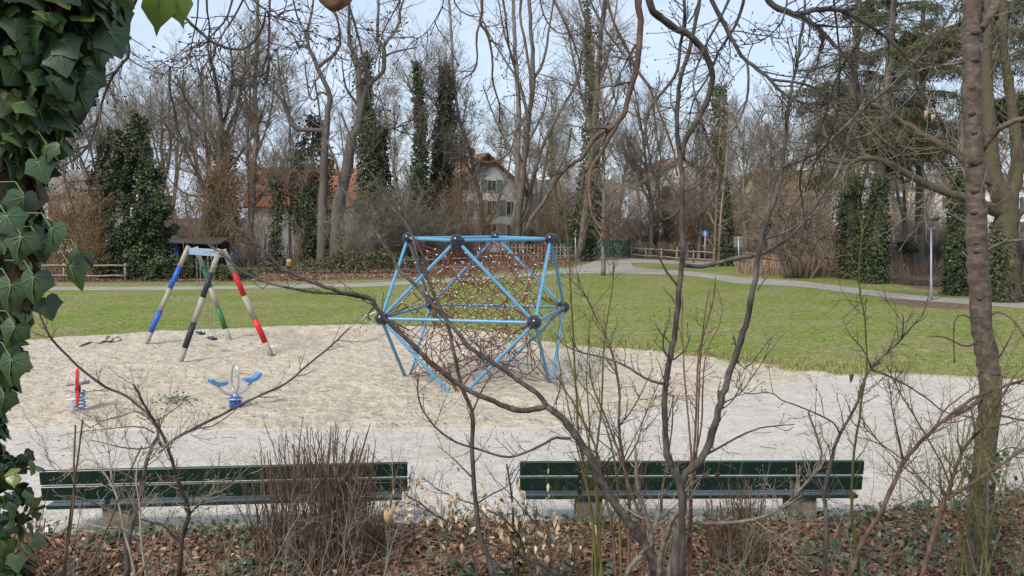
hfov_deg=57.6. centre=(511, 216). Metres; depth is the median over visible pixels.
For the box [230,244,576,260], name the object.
garden fence
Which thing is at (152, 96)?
bare tree
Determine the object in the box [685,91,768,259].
bare tree
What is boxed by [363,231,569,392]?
climbing frame
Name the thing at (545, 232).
bare shrub
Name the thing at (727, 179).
bare shrub
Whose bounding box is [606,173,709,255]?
bare shrub
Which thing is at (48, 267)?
bare shrub
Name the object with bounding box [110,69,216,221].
bare tree
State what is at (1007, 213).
old mossy tree
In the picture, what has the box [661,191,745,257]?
bare shrub
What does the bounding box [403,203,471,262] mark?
bare bush
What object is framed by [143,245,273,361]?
swing set
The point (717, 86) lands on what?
ivy covered tree
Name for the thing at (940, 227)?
bare shrub
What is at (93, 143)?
bare tree
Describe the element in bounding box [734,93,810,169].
bare tree
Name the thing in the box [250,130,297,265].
ivy covered tree
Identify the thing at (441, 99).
ivy covered tree
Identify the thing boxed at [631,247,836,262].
rail fence
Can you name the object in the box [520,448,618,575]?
bare sucker
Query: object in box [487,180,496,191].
window
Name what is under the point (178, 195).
hazel shrub
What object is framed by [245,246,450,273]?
bramble bank
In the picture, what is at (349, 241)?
bare bush
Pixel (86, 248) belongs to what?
hazel shrub
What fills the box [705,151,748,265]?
ivy covered tree
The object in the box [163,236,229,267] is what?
garden hut
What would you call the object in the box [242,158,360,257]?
farmhouse
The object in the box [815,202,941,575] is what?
green stemmed whip
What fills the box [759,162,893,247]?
bare shrub
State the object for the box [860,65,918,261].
bare tree
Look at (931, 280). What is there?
street lamp
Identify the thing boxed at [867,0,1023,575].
smooth barked tree
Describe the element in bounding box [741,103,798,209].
bare tree
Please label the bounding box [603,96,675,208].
bare tree
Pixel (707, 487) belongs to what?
park bench
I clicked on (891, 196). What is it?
bare tree
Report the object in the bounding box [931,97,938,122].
dead leaf
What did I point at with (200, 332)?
hanging swing
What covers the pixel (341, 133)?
bare tree
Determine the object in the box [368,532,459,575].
bare sucker
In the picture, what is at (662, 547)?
grey coppice
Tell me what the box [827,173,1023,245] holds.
apartment house
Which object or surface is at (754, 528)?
bare sucker
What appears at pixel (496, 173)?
villa
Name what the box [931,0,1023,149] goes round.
spruce tree
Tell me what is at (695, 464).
forked sapling
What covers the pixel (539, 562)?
bare sucker
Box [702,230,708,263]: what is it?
path sign
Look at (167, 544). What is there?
bare sucker
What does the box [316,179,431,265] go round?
bare bush
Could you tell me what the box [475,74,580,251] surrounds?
bare tree
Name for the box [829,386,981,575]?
bare sucker
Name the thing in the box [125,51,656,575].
leaning shrub
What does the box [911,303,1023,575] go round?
bare sucker
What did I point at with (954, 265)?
spruce tree
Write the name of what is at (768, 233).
bare shrub
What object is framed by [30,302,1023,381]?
grass tufts
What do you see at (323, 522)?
bare sucker
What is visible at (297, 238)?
bare shrub
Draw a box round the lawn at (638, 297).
[26,262,1023,379]
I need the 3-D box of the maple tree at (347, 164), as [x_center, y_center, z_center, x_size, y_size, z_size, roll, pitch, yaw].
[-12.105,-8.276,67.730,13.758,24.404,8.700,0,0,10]
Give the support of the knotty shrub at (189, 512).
on the planting bank at (423, 549)
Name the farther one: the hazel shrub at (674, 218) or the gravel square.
the hazel shrub at (674, 218)
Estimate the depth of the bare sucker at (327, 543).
8.38 m
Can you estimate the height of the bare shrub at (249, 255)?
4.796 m
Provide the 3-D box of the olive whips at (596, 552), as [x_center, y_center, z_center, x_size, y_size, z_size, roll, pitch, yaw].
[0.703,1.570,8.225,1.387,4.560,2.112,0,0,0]
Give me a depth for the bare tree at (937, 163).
100.10 m
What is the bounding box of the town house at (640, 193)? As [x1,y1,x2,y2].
[626,157,710,248]
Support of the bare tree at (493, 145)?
on the woodland floor
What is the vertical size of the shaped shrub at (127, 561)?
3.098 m
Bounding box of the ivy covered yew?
[93,111,180,279]
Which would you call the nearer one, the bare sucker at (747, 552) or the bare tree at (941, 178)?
the bare sucker at (747, 552)
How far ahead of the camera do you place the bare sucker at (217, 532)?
8.68 m
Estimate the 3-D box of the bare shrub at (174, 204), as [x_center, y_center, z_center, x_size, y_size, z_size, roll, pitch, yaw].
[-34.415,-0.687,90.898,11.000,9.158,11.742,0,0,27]
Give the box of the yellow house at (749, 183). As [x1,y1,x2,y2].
[735,169,830,248]
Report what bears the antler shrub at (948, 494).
on the planting bank at (423, 549)
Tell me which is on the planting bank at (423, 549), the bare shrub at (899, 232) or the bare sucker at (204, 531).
the bare sucker at (204, 531)
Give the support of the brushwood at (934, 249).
on the ground at (564, 265)
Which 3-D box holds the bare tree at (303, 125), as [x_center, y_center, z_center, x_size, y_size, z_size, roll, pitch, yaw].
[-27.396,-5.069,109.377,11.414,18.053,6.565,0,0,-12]
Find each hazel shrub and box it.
[43,167,117,277]
[44,152,120,267]
[45,172,121,280]
[154,128,294,264]
[156,140,287,262]
[395,163,494,259]
[448,172,512,253]
[634,157,711,255]
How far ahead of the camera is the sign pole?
78.05 m
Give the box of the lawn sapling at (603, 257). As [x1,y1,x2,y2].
[553,67,668,275]
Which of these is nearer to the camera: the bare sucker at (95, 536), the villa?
the bare sucker at (95, 536)
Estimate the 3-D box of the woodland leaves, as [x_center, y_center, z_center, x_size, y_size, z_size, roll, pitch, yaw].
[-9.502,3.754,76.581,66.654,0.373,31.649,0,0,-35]
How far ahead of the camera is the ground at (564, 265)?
58.14 m
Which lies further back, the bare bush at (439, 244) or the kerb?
the bare bush at (439, 244)
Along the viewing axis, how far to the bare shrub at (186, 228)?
69.44 m
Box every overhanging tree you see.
[44,0,461,226]
[418,0,695,265]
[646,0,982,259]
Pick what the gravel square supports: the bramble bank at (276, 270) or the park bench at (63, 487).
the park bench at (63, 487)
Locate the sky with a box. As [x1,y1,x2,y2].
[59,0,1023,217]
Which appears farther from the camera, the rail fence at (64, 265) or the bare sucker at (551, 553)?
the rail fence at (64, 265)
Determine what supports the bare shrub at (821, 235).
on the ground at (564, 265)
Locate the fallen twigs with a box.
[26,478,1023,575]
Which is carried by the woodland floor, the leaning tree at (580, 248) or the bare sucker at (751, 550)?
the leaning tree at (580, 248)
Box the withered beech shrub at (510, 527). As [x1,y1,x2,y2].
[355,439,644,575]
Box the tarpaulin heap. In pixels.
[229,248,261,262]
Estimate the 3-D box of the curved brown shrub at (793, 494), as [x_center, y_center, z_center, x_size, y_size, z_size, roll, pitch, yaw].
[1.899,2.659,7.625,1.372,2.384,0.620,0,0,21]
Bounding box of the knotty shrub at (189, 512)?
[52,366,268,575]
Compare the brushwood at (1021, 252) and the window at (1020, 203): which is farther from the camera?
the window at (1020, 203)
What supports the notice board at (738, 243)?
on the lawn at (638, 297)
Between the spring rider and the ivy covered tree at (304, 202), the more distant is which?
the ivy covered tree at (304, 202)
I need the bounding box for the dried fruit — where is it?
[319,0,351,11]
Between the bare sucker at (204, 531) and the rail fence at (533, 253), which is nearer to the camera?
the bare sucker at (204, 531)
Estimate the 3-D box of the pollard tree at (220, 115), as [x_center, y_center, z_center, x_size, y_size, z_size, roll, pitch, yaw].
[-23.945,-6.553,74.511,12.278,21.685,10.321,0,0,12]
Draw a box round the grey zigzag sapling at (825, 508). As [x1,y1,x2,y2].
[709,275,978,575]
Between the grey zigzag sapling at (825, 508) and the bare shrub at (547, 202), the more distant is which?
the bare shrub at (547, 202)
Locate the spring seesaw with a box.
[207,364,261,407]
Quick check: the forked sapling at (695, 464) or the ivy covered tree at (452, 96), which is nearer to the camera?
the forked sapling at (695, 464)
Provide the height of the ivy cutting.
0.568 m
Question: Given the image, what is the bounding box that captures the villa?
[428,150,533,251]
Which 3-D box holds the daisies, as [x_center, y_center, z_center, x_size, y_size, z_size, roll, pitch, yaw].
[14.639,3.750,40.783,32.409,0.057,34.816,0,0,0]
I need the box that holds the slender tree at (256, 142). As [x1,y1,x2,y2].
[225,0,294,264]
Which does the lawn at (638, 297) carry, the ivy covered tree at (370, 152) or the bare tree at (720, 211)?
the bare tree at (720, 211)
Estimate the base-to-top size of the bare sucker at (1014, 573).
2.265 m
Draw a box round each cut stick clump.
[217,400,408,575]
[694,464,789,575]
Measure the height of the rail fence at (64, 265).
1.155 m
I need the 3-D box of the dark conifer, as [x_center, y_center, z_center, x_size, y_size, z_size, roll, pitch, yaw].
[-26.841,-0.964,60.200,5.455,9.768,3.769,0,0,0]
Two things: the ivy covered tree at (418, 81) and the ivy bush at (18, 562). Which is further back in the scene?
the ivy covered tree at (418, 81)
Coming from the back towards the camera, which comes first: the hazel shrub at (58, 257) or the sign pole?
the sign pole
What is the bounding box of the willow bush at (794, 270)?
[733,154,863,279]
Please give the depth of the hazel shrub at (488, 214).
85.91 m
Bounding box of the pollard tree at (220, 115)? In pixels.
[115,2,286,235]
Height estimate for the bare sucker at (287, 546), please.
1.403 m
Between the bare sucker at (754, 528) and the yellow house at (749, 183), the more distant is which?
the yellow house at (749, 183)
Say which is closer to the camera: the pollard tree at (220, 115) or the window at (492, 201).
the pollard tree at (220, 115)
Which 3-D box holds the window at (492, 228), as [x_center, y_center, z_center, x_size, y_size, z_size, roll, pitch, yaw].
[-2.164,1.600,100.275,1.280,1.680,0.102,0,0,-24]
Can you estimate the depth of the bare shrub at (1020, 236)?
61.30 m
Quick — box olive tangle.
[860,309,1023,575]
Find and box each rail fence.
[41,263,126,280]
[404,248,594,272]
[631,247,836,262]
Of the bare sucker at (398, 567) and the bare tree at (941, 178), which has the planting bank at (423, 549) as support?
the bare sucker at (398, 567)
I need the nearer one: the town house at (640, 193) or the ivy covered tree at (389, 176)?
the ivy covered tree at (389, 176)
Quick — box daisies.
[511,276,1021,364]
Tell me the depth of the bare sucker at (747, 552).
8.97 m
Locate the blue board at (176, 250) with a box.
[174,245,178,257]
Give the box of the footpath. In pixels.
[600,257,774,265]
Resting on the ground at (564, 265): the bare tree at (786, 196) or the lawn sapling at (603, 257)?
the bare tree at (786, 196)
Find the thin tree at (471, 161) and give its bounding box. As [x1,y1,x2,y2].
[432,0,526,256]
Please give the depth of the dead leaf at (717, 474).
7.41 m
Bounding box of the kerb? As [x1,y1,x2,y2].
[8,378,1023,429]
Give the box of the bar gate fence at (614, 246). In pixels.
[551,239,629,257]
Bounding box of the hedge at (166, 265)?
[90,252,257,280]
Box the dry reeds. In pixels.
[726,249,1023,279]
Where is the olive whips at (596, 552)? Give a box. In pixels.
[514,128,663,575]
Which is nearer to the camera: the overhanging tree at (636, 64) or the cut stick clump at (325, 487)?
the overhanging tree at (636, 64)
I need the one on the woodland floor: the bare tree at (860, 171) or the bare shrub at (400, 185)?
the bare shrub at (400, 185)
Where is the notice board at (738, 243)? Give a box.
[734,236,742,272]
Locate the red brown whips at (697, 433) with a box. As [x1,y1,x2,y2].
[671,277,724,575]
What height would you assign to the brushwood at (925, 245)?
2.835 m
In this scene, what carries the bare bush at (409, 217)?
on the woodland floor
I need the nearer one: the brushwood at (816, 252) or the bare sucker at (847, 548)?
the bare sucker at (847, 548)
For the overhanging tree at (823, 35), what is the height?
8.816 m
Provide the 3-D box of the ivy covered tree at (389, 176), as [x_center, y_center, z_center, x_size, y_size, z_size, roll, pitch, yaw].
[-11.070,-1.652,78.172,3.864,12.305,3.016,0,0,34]
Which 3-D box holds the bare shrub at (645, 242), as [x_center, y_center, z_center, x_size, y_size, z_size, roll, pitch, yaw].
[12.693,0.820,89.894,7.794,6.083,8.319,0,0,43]
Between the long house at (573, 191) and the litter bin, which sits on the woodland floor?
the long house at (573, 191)
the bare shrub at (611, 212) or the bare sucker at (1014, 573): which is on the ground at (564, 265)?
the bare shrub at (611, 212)
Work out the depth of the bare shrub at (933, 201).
94.39 m
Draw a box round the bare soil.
[877,299,968,309]
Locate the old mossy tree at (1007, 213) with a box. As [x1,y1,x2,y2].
[789,0,1023,302]
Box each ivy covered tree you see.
[0,0,134,558]
[197,145,248,236]
[211,139,244,242]
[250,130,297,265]
[282,103,346,260]
[283,140,329,266]
[331,9,399,262]
[361,124,398,258]
[369,3,461,256]
[390,21,486,254]
[427,27,480,256]
[530,0,646,261]
[689,52,750,241]
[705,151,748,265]
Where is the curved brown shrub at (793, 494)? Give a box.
[662,405,832,575]
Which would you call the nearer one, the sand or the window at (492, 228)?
the sand
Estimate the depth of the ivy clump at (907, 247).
59.56 m
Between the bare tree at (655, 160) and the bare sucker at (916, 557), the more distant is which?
the bare tree at (655, 160)
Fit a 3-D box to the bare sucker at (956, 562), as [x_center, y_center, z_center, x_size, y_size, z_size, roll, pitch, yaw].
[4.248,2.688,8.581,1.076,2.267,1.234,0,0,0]
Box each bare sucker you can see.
[37,449,164,575]
[46,497,117,575]
[136,490,218,575]
[144,495,291,575]
[153,441,270,575]
[211,456,335,575]
[264,473,319,575]
[267,420,384,575]
[267,473,397,575]
[320,401,444,575]
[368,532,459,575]
[378,474,443,575]
[423,513,475,575]
[460,453,611,575]
[462,487,565,575]
[517,498,584,575]
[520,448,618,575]
[562,410,711,575]
[686,437,815,575]
[707,512,775,575]
[713,500,779,575]
[768,481,839,575]
[771,452,901,575]
[818,510,893,575]
[828,406,967,575]
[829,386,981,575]
[891,386,1021,575]
[892,319,1023,575]
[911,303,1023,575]
[922,394,1023,575]
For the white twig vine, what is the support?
on the planting bank at (423, 549)
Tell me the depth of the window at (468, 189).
99.01 m
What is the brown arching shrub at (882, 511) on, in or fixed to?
on the planting bank at (423, 549)
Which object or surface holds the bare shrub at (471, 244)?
on the woodland floor
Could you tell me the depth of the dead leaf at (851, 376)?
7.61 m
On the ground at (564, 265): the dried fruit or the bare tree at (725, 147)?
the bare tree at (725, 147)
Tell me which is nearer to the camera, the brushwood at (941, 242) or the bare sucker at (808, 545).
the bare sucker at (808, 545)
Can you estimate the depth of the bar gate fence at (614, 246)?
86.52 m
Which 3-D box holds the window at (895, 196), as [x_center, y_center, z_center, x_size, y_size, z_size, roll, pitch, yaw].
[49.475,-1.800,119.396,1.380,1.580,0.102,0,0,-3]
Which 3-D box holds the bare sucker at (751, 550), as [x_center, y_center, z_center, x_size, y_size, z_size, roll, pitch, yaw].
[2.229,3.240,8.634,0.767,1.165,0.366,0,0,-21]
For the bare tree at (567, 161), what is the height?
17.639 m
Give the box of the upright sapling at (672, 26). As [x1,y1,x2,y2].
[544,0,736,575]
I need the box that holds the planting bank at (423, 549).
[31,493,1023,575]
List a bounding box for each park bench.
[39,462,412,531]
[517,460,863,523]
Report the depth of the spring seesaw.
18.12 m
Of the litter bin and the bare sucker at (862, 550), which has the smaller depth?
the bare sucker at (862, 550)
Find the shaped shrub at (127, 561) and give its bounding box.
[30,313,384,575]
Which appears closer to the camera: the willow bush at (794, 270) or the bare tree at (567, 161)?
the willow bush at (794, 270)
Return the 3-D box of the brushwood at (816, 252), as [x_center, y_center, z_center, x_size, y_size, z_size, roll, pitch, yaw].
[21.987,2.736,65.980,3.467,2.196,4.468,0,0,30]
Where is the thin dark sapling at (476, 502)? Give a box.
[332,104,534,575]
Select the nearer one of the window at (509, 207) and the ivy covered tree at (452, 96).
the ivy covered tree at (452, 96)
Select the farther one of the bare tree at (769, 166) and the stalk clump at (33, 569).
the bare tree at (769, 166)
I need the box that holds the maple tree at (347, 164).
[242,0,436,269]
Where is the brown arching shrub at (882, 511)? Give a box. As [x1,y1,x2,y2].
[847,353,1023,575]
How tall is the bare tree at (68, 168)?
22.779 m
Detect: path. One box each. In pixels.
[49,259,632,289]
[597,265,1023,307]
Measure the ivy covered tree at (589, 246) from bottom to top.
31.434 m
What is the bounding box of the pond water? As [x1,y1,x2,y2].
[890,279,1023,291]
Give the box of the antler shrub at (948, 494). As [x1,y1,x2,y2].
[835,355,1023,575]
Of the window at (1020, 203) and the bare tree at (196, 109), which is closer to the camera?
the bare tree at (196, 109)
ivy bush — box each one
[0,419,168,575]
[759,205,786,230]
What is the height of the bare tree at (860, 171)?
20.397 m
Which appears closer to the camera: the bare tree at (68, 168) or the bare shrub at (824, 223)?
the bare shrub at (824, 223)
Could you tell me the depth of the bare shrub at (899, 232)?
69.96 m
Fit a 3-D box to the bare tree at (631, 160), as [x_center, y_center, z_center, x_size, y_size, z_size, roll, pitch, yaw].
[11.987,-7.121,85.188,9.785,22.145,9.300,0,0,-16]
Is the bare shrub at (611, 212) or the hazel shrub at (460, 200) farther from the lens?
the bare shrub at (611, 212)
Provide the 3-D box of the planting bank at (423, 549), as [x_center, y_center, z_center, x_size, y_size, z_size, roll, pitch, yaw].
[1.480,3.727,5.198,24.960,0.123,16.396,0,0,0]
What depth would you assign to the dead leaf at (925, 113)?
9.31 m
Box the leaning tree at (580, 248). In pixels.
[544,0,647,261]
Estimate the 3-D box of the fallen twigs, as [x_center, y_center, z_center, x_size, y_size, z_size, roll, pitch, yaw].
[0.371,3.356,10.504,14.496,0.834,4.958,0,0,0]
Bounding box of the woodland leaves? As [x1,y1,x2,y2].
[41,256,587,280]
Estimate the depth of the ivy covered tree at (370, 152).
75.42 m
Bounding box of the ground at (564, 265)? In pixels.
[54,218,1023,296]
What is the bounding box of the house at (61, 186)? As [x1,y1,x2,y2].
[44,171,135,252]
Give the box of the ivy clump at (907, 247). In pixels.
[895,239,919,253]
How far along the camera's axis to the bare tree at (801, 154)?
72.92 m
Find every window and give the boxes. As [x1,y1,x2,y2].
[462,179,469,191]
[486,200,497,215]
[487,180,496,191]
[487,224,497,235]
[506,201,513,215]
[895,196,902,208]
[1018,196,1023,207]
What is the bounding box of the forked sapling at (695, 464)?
[670,0,965,575]
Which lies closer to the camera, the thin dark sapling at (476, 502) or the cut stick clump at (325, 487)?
the thin dark sapling at (476, 502)
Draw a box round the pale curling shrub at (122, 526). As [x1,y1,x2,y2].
[10,392,185,575]
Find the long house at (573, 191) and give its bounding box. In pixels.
[524,180,620,249]
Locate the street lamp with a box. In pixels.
[924,218,940,299]
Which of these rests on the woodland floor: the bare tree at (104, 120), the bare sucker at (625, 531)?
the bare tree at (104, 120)
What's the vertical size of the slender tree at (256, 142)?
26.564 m
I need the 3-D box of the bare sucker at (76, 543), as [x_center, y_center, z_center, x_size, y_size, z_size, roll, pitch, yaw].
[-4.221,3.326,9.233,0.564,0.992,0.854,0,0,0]
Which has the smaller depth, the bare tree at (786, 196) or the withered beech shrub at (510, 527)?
the withered beech shrub at (510, 527)
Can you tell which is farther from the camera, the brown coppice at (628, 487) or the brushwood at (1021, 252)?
the brushwood at (1021, 252)
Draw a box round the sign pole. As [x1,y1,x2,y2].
[575,230,575,261]
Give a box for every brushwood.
[653,240,679,258]
[692,240,720,258]
[729,242,762,259]
[751,234,807,263]
[803,243,837,261]
[814,238,843,255]
[886,233,939,265]
[895,210,950,259]
[895,223,950,263]
[927,228,948,260]
[1018,237,1023,267]
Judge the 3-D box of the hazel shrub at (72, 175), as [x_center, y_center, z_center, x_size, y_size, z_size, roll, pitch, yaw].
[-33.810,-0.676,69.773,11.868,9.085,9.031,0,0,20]
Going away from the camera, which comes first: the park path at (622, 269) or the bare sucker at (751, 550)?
the bare sucker at (751, 550)
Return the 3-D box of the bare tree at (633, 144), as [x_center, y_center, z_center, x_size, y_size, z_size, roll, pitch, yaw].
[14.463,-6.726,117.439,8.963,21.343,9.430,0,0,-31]
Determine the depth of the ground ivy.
10.36 m
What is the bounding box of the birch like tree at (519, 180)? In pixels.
[462,0,616,257]
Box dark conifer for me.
[53,126,126,274]
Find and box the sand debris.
[17,330,1023,524]
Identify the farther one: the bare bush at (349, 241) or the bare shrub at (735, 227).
the bare shrub at (735, 227)
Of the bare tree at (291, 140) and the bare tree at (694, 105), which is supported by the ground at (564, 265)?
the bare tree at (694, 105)
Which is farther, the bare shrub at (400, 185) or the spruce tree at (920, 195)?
the bare shrub at (400, 185)
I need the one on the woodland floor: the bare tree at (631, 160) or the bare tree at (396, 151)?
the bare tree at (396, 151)
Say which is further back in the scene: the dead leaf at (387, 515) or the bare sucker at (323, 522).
the bare sucker at (323, 522)
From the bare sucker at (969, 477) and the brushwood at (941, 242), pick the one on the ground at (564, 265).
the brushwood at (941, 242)
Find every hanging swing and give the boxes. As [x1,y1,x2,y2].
[195,255,205,334]
[207,256,217,340]
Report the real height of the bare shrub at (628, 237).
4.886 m
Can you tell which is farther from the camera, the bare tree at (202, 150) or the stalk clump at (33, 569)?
the bare tree at (202, 150)
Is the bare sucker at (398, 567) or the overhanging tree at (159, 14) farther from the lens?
the bare sucker at (398, 567)
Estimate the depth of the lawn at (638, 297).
36.84 m
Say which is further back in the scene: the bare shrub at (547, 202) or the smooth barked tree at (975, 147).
the bare shrub at (547, 202)
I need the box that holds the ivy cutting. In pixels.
[151,378,250,408]
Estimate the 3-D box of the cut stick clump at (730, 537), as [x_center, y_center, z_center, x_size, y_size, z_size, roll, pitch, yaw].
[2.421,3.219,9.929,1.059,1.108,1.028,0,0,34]
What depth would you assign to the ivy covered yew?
57.05 m
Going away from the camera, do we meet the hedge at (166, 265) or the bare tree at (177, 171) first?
the hedge at (166, 265)
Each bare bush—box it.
[310,198,392,270]
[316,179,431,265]
[337,169,454,264]
[379,189,466,261]
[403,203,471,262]
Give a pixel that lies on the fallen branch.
(111, 341)
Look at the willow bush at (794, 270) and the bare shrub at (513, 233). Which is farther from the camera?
the bare shrub at (513, 233)
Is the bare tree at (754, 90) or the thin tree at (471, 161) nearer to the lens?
the thin tree at (471, 161)
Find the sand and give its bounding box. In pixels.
[6,324,837,428]
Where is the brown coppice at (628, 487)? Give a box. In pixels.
[554,242,706,575]
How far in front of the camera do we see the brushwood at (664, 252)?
83.79 m
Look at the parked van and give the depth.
97.30 m
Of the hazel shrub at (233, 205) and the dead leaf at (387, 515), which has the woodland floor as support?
the hazel shrub at (233, 205)
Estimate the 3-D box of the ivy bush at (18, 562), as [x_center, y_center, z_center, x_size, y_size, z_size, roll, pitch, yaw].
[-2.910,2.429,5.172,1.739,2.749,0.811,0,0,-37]
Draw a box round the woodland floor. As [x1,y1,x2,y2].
[41,243,597,278]
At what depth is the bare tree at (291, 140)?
81.93 m
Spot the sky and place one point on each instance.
(141, 28)
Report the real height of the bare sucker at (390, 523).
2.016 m
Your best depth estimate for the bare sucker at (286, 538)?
8.08 m
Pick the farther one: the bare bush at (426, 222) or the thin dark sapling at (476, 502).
the bare bush at (426, 222)
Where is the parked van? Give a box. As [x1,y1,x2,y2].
[627,235,670,252]
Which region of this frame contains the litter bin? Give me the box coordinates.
[685,249,688,258]
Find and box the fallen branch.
[79,335,121,346]
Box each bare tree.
[58,115,94,170]
[67,82,173,216]
[76,77,153,174]
[89,29,210,255]
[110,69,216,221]
[152,40,265,189]
[168,2,308,263]
[170,87,240,200]
[230,102,318,167]
[263,57,334,259]
[317,76,414,162]
[348,60,475,216]
[356,83,416,206]
[406,77,505,254]
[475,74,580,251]
[480,105,533,176]
[521,68,576,179]
[522,126,610,179]
[603,14,691,257]
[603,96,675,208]
[607,82,667,222]
[643,140,670,240]
[662,111,751,258]
[665,90,735,249]
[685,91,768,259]
[685,112,752,175]
[694,100,743,266]
[704,140,755,215]
[718,92,804,263]
[728,78,781,196]
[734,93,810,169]
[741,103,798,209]
[763,129,809,221]
[769,34,848,256]
[790,85,839,196]
[837,93,867,193]
[847,77,902,236]
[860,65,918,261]
[896,94,959,223]
[912,79,959,195]
[993,74,1023,182]
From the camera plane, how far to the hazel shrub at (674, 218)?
87.59 m
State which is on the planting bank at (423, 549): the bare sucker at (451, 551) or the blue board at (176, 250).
the bare sucker at (451, 551)
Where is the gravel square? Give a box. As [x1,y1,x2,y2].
[0,373,1023,535]
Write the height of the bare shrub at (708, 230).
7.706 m
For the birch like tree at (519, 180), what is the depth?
83.16 m
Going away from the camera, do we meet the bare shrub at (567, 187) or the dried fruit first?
the dried fruit
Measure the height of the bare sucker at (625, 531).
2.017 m
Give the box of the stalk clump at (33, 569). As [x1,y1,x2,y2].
[9,489,56,575]
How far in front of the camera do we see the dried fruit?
2.38 m
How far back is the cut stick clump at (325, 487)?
9.81 m
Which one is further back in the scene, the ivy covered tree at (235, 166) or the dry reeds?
the ivy covered tree at (235, 166)
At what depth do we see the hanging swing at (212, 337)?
25.64 m
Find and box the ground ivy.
[10,483,1023,575]
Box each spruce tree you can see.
[766,0,935,279]
[792,0,1009,283]
[837,0,1010,272]
[893,0,1023,296]
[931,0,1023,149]
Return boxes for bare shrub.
[41,247,63,272]
[116,170,206,255]
[163,193,226,261]
[215,207,283,266]
[285,219,316,266]
[361,162,414,210]
[429,196,489,257]
[441,208,495,260]
[480,160,577,250]
[491,208,536,258]
[524,185,609,252]
[525,188,602,254]
[534,158,671,249]
[566,177,665,253]
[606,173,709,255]
[606,207,648,254]
[613,197,670,256]
[656,177,776,258]
[659,148,790,251]
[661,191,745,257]
[686,176,820,259]
[702,194,763,256]
[743,209,797,258]
[758,204,841,258]
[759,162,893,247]
[800,220,840,256]
[857,162,985,239]
[884,195,948,255]
[886,204,944,259]
[987,216,1023,261]
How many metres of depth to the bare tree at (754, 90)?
105.92 m
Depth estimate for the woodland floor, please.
70.68 m
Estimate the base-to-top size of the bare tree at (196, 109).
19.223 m
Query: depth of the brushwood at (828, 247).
70.53 m
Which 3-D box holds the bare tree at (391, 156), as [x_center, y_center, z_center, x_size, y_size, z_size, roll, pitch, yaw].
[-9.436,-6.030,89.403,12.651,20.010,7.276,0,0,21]
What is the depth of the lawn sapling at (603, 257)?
60.35 m
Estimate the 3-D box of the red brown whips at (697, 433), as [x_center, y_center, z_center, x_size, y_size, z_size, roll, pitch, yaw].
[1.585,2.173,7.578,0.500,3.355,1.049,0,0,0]
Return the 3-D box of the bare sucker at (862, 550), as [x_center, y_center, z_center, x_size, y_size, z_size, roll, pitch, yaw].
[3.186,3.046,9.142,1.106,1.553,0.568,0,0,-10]
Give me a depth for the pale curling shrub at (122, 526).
7.40 m
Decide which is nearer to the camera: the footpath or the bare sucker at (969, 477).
the bare sucker at (969, 477)
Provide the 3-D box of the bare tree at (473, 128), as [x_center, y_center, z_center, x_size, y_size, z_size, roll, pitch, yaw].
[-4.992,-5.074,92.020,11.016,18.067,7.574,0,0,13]
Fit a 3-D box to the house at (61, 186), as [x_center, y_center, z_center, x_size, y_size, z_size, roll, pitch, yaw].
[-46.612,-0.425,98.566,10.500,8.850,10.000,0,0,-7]
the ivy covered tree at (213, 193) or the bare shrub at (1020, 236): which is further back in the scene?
the ivy covered tree at (213, 193)
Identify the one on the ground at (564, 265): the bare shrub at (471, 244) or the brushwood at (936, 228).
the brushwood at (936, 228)
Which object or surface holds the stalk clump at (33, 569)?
on the planting bank at (423, 549)
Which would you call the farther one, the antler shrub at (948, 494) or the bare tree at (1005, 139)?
the bare tree at (1005, 139)
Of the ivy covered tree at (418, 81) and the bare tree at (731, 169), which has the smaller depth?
the ivy covered tree at (418, 81)
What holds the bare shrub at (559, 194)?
on the woodland floor
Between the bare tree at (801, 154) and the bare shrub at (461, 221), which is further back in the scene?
the bare shrub at (461, 221)
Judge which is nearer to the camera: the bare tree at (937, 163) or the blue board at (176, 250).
the blue board at (176, 250)
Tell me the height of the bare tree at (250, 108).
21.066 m
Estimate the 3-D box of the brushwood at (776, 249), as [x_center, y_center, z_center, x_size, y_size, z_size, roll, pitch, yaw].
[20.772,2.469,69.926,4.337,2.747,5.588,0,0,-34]
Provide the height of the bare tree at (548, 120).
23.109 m
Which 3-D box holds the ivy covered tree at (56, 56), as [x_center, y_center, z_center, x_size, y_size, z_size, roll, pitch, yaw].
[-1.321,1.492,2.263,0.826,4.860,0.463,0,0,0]
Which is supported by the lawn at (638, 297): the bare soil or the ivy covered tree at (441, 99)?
the bare soil
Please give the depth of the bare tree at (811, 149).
105.13 m
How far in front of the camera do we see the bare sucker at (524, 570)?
8.76 m
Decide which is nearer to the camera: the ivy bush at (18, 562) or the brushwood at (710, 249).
the ivy bush at (18, 562)
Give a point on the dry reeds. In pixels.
(897, 268)
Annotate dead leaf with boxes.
[384,493,392,525]
[715,452,722,481]
[849,353,857,383]
[924,95,930,118]
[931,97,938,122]
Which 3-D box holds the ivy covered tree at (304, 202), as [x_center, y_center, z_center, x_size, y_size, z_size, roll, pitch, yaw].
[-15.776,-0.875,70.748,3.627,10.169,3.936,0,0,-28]
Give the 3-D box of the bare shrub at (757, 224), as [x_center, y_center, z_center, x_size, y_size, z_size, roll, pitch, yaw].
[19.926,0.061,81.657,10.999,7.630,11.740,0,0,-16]
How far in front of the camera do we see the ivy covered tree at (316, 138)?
79.52 m
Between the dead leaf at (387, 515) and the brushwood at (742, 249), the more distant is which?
the brushwood at (742, 249)
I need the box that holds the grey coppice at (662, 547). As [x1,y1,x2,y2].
[617,429,710,575]
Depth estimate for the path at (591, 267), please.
51.18 m
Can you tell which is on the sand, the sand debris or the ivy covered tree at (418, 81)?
the sand debris
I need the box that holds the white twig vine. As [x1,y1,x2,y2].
[940,398,1018,574]

